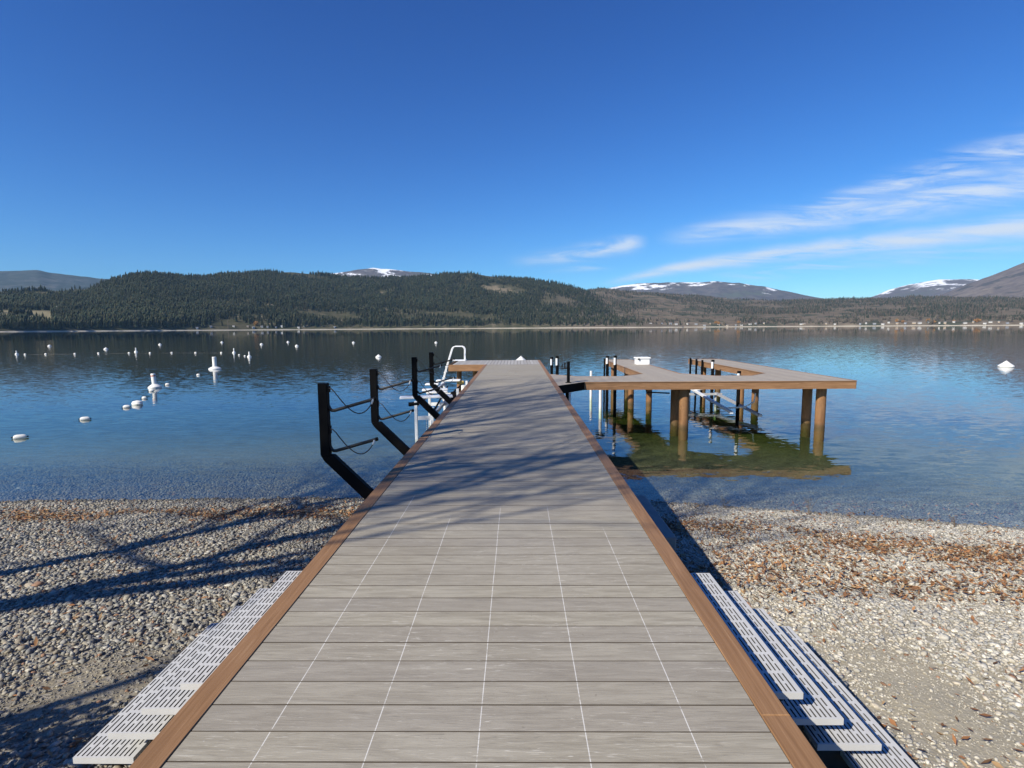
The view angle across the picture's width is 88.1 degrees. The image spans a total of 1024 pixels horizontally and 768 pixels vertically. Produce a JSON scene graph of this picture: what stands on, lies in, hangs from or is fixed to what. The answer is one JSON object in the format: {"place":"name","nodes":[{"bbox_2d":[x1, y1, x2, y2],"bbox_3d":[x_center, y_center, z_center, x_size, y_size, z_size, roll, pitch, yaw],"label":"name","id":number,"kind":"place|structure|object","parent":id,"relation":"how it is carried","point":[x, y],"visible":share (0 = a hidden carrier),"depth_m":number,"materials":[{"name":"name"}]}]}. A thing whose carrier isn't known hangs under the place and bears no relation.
{"place":"outdoors","nodes":[
{"label":"outdoors","id":0,"kind":"place"},
{"bbox_2d":[0,270,109,291],"bbox_3d":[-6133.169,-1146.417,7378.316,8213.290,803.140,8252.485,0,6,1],"label":"distant hill","id":1,"kind":"structure","parent":0,"point":[31,278],"depth_m":6641.34,"materials":[{"name":"grey stone"}]},
{"bbox_2d":[0,272,682,331],"bbox_3d":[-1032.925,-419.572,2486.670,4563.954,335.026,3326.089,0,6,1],"label":"forest hill","id":2,"kind":"structure","parent":0,"point":[239,324],"depth_m":2048.56,"materials":[{"name":"green plant"}]},
{"bbox_2d":[0,269,642,328],"bbox_3d":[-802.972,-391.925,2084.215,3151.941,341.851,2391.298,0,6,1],"label":"pine forest","id":3,"kind":"object","parent":2,"relation":"on","point":[159,303],"visible":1,"depth_m":2117.36,"materials":[{"name":"green plant"}]},
{"bbox_2d":[333,268,431,277],"bbox_3d":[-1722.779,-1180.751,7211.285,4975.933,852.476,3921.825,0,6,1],"label":"snow hill","id":4,"kind":"structure","parent":0,"point":[371,272],"depth_m":7345.18,"materials":[{"name":"white snow"}]},
{"bbox_2d":[0,386,1023,767],"bbox_3d":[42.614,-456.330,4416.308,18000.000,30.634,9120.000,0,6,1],"label":"beach","id":5,"kind":"structure","parent":0,"point":[874,448],"depth_m":12.56,"materials":[{"name":"beige gravel"}]},
{"bbox_2d":[400,379,467,442],"bbox_3d":[-2.298,1.204,17.029,1.454,2.357,5.575,0,6,1],"label":"jet ski lift","id":6,"kind":"object","parent":5,"relation":"on","point":[441,405],"visible":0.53,"depth_m":15.70,"materials":[{"name":"white paint"}]},
{"bbox_2d":[129,360,826,767],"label":"dock","id":7,"kind":"object","parent":5,"relation":"on","point":[495,572],"visible":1,"depth_m":2.68,"materials":[{"name":"grey wood"}]},
{"bbox_2d":[73,571,301,763],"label":"side steps","id":8,"kind":"structure","parent":7,"relation":"attached to","point":[132,729],"depth_m":2.74,"materials":[{"name":"white plastic"}]},
{"bbox_2d":[317,383,378,498],"bbox_3d":[-1.630,0.604,5.314,0.578,1.230,0.088,0,6,1],"label":"kayak rack","id":9,"kind":"object","parent":7,"relation":"attached to","point":[354,480],"visible":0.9,"depth_m":5.29,"materials":[{"name":"black metal"}]},
{"bbox_2d":[369,369,413,454],"bbox_3d":[-1.613,0.407,7.153,0.578,1.230,0.088,0,6,1],"label":"kayak rack","id":10,"kind":"object","parent":7,"relation":"attached to","point":[392,438],"visible":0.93,"depth_m":7.13,"materials":[{"name":"black metal"}]},
{"bbox_2d":[411,357,442,419],"bbox_3d":[-1.586,0.108,9.957,0.578,1.230,0.088,0,6,1],"label":"kayak rack","id":11,"kind":"object","parent":7,"relation":"attached to","point":[428,408],"visible":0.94,"depth_m":9.94,"materials":[{"name":"black metal"}]},
{"bbox_2d":[429,352,454,403],"bbox_3d":[-1.567,-0.102,11.926,0.578,1.230,0.088,0,6,1],"label":"kayak rack","id":12,"kind":"object","parent":7,"relation":"attached to","point":[445,397],"visible":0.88,"depth_m":11.90,"materials":[{"name":"black metal"}]},
{"bbox_2d":[441,346,466,383],"bbox_3d":[-2.856,-0.668,25.411,1.322,2.319,0.540,0,6,1],"label":"swim ladder","id":13,"kind":"object","parent":7,"relation":"attached to","point":[464,359],"visible":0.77,"depth_m":25.20,"materials":[{"name":"white metal"}]},
{"bbox_2d":[690,573,917,767],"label":"side steps","id":14,"kind":"structure","parent":7,"relation":"attached to","point":[838,725],"depth_m":2.70,"materials":[{"name":"white plastic"}]},
{"bbox_2d":[0,498,1023,767],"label":"fallen leaves","id":15,"kind":"object","parent":5,"relation":"on","point":[964,552],"visible":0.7,"depth_m":6.14,"materials":[{"name":"brown plant"}]},
{"bbox_2d":[0,460,1023,702],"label":"cobbles","id":16,"kind":"object","parent":5,"relation":"on","point":[127,596],"visible":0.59,"depth_m":6.10,"materials":[{"name":"stone"}]},
{"bbox_2d":[0,458,1023,767],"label":"pebbles","id":17,"kind":"object","parent":5,"relation":"on","point":[10,566],"visible":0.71,"depth_m":6.07,"materials":[{"name":"gravel"}]},
{"bbox_2d":[569,371,601,421],"bbox_3d":[3.070,0.607,21.339,2.301,2.165,3.545,0,6,1],"label":"boat lift","id":18,"kind":"object","parent":5,"relation":"on","point":[600,406],"visible":0.18,"depth_m":19.67,"materials":[{"name":"white paint"}]},
{"bbox_2d":[635,495,675,552],"bbox_3d":[1.054,1.968,6.285,1.360,0.880,1.400,0,6,1],"label":"concrete footing","id":19,"kind":"object","parent":5,"relation":"on","point":[664,529],"visible":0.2,"depth_m":5.98,"materials":[{"name":"grey concrete"}]},
{"bbox_2d":[550,359,856,441],"bbox_3d":[5.654,0.990,20.124,8.680,3.177,11.574,0,6,1],"label":"slip dock","id":20,"kind":"object","parent":5,"relation":"on","point":[755,378],"visible":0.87,"depth_m":16.01,"materials":[{"name":"brown wood"}]},
{"bbox_2d":[561,362,570,382],"bbox_3d":[1.536,-0.335,15.015,0.289,0.600,0.160,0,6,1],"label":"power pedestal","id":21,"kind":"object","parent":20,"relation":"on","point":[568,372],"visible":1,"depth_m":14.98,"materials":[{"name":"black metal"}]},
{"bbox_2d":[603,358,604,401],"bbox_3d":[4.374,-0.165,25.084,0.070,2.090,0.090,0,6,1],"label":"fender post","id":22,"kind":"object","parent":20,"relation":"attached to","point":[604,375],"visible":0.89,"depth_m":25.01,"materials":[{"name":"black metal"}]},
{"bbox_2d":[634,357,650,364],"bbox_3d":[5.440,-0.972,22.121,0.620,0.310,0.520,0,6,1],"label":"dock box","id":23,"kind":"object","parent":20,"relation":"on","point":[642,360],"visible":1,"depth_m":21.92,"materials":[{"name":"white plastic"}]},
{"bbox_2d":[646,390,669,393],"bbox_3d":[4.486,0.151,16.557,0.872,0.314,0.116,1,6,10],"label":"hose","id":24,"kind":"object","parent":20,"relation":"attached to","point":[658,392],"visible":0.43,"depth_m":16.53,"materials":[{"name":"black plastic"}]},
{"bbox_2d":[689,358,691,391],"bbox_3d":[8.455,-0.196,25.142,0.070,2.090,0.090,0,6,1],"label":"fender post","id":25,"kind":"object","parent":20,"relation":"attached to","point":[690,366],"visible":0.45,"depth_m":25.06,"materials":[{"name":"black metal"}]},
{"bbox_2d":[694,359,697,403],"bbox_3d":[8.457,-0.111,24.346,0.070,2.090,0.090,0,6,1],"label":"fender post","id":26,"kind":"object","parent":20,"relation":"attached to","point":[695,372],"visible":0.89,"depth_m":24.27,"materials":[{"name":"black metal"}]},
{"bbox_2d":[700,360,702,406],"bbox_3d":[8.460,-0.031,23.600,0.070,2.090,0.090,0,6,1],"label":"fender post","id":27,"kind":"object","parent":20,"relation":"attached to","point":[701,374],"visible":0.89,"depth_m":23.51,"materials":[{"name":"black metal"}]},
{"bbox_2d":[688,389,761,419],"bbox_3d":[7.242,1.196,18.230,1.500,2.003,4.344,0,6,1],"label":"boat lift","id":28,"kind":"object","parent":5,"relation":"on","point":[716,394],"visible":0.69,"depth_m":18.26,"materials":[{"name":"white paint"}]},
{"bbox_2d":[735,371,740,427],"bbox_3d":[7.705,0.532,18.036,0.123,1.960,0.126,0,6,1],"label":"guide post","id":29,"kind":"object","parent":5,"relation":"on","point":[737,405],"visible":0.59,"depth_m":18.02,"materials":[{"name":"black metal"}]},
{"bbox_2d":[804,497,816,513],"bbox_3d":[4.689,1.907,8.274,0.209,0.314,0.154,6,9,45],"label":"dry weed","id":30,"kind":"object","parent":5,"relation":"on","point":[809,511],"visible":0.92,"depth_m":8.28,"materials":[{"name":"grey plant"}]},
{"bbox_2d":[0,325,1023,432],"bbox_3d":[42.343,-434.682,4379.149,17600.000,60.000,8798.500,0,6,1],"label":"water","id":31,"kind":"structure","parent":0,"point":[950,368],"depth_m":47.14,"materials":[{"name":"blue liquid"}]},
{"bbox_2d":[11,434,28,439],"bbox_3d":[-13.645,1.470,14.671,0.360,0.143,0.143,-5,7,-35],"label":"line float","id":32,"kind":"object","parent":31,"relation":"on","point":[19,437],"visible":1,"depth_m":14.63,"materials":[{"name":"plastic"}]},
{"bbox_2d":[78,417,90,420],"bbox_3d":[-14.216,1.160,17.610,0.343,0.143,0.143,-4,7,-31],"label":"line float","id":33,"kind":"object","parent":31,"relation":"on","point":[85,418],"visible":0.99,"depth_m":17.57,"materials":[{"name":"plastic"}]},
{"bbox_2d":[131,400,142,405],"bbox_3d":[-14.943,0.779,21.096,0.420,0.250,0.331,0,6,1],"label":"oval float","id":34,"kind":"object","parent":31,"relation":"on","point":[136,403],"visible":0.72,"depth_m":20.98,"materials":[{"name":"plastic"}]},
{"bbox_2d":[148,373,161,388],"bbox_3d":[-18.343,-0.045,27.126,0.620,0.990,0.620,-4,6,1],"label":"spar buoy","id":35,"kind":"object","parent":31,"relation":"on","point":[154,384],"visible":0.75,"depth_m":27.01,"materials":[{"name":"white plastic"}]},
{"bbox_2d":[209,357,220,369],"bbox_3d":[-22.305,-1.454,39.686,0.860,1.170,0.860,0,6,1],"label":"spar buoy","id":36,"kind":"object","parent":31,"relation":"on","point":[214,363],"visible":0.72,"depth_m":39.54,"materials":[{"name":"white plastic"}]},
{"bbox_2d":[550,357,552,373],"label":"guide post","id":37,"kind":"object","parent":31,"relation":"in","point":[551,365],"visible":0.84,"depth_m":22.99,"materials":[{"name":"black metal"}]},
{"bbox_2d":[556,356,558,374],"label":"guide post","id":38,"kind":"object","parent":31,"relation":"in","point":[557,365],"visible":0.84,"depth_m":20.09,"materials":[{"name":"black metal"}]},
{"bbox_2d":[605,356,608,404],"bbox_3d":[4.260,-0.160,23.677,0.134,2.180,0.140,0,6,1],"label":"guide post","id":39,"kind":"object","parent":31,"relation":"in","point":[607,374],"visible":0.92,"depth_m":23.59,"materials":[{"name":"black metal"}]},
{"bbox_2d":[613,356,616,417],"bbox_3d":[3.945,0.103,20.289,0.123,2.380,0.126,0,6,1],"label":"guide post","id":40,"kind":"object","parent":31,"relation":"in","point":[614,391],"visible":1,"depth_m":20.27,"materials":[{"name":"black metal"}]},
{"bbox_2d":[710,360,714,412],"bbox_3d":[8.035,0.096,21.255,0.123,2.140,0.126,0,6,1],"label":"guide post","id":41,"kind":"object","parent":31,"relation":"in","point":[712,390],"visible":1,"depth_m":21.22,"materials":[{"name":"black metal"}]},
{"bbox_2d":[997,360,1014,366],"bbox_3d":[34.774,-1.373,37.233,0.920,0.626,0.906,0,6,1],"label":"mooring buoy","id":42,"kind":"object","parent":31,"relation":"on","point":[1006,363],"visible":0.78,"depth_m":37.04,"materials":[{"name":"white plastic"}]},
{"bbox_2d":[0,0,1023,298],"label":"sky","id":43,"kind":"structure","parent":0,"point":[825,149],"materials":[{"name":"blue"}]},
{"bbox_2d":[610,281,820,300],"bbox_3d":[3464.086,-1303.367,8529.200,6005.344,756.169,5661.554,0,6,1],"label":"snow hill","id":44,"kind":"structure","parent":0,"point":[715,289],"depth_m":8327.53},
{"bbox_2d":[590,288,1023,326],"bbox_3d":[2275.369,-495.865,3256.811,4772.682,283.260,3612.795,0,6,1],"label":"brown hill","id":45,"kind":"structure","parent":0,"point":[667,305],"depth_m":2558.61,"materials":[{"name":"plant"}]},
{"bbox_2d":[587,287,1023,324],"bbox_3d":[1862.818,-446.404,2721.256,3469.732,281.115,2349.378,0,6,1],"label":"scrub wood","id":46,"kind":"object","parent":45,"relation":"on","point":[932,304],"visible":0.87,"depth_m":2836.09,"materials":[{"name":"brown plant"}]},
{"bbox_2d":[871,279,977,298],"bbox_3d":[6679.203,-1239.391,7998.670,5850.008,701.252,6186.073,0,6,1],"label":"snow hill","id":47,"kind":"structure","parent":0,"point":[938,287],"depth_m":7820.45,"materials":[{"name":"white snow"}]},
{"bbox_2d":[941,263,1023,297],"bbox_3d":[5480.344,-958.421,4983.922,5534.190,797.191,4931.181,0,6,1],"label":"bare mountain","id":48,"kind":"structure","parent":0,"point":[1008,282],"depth_m":4902.21,"materials":[{"name":"grey stone"}]}
]}

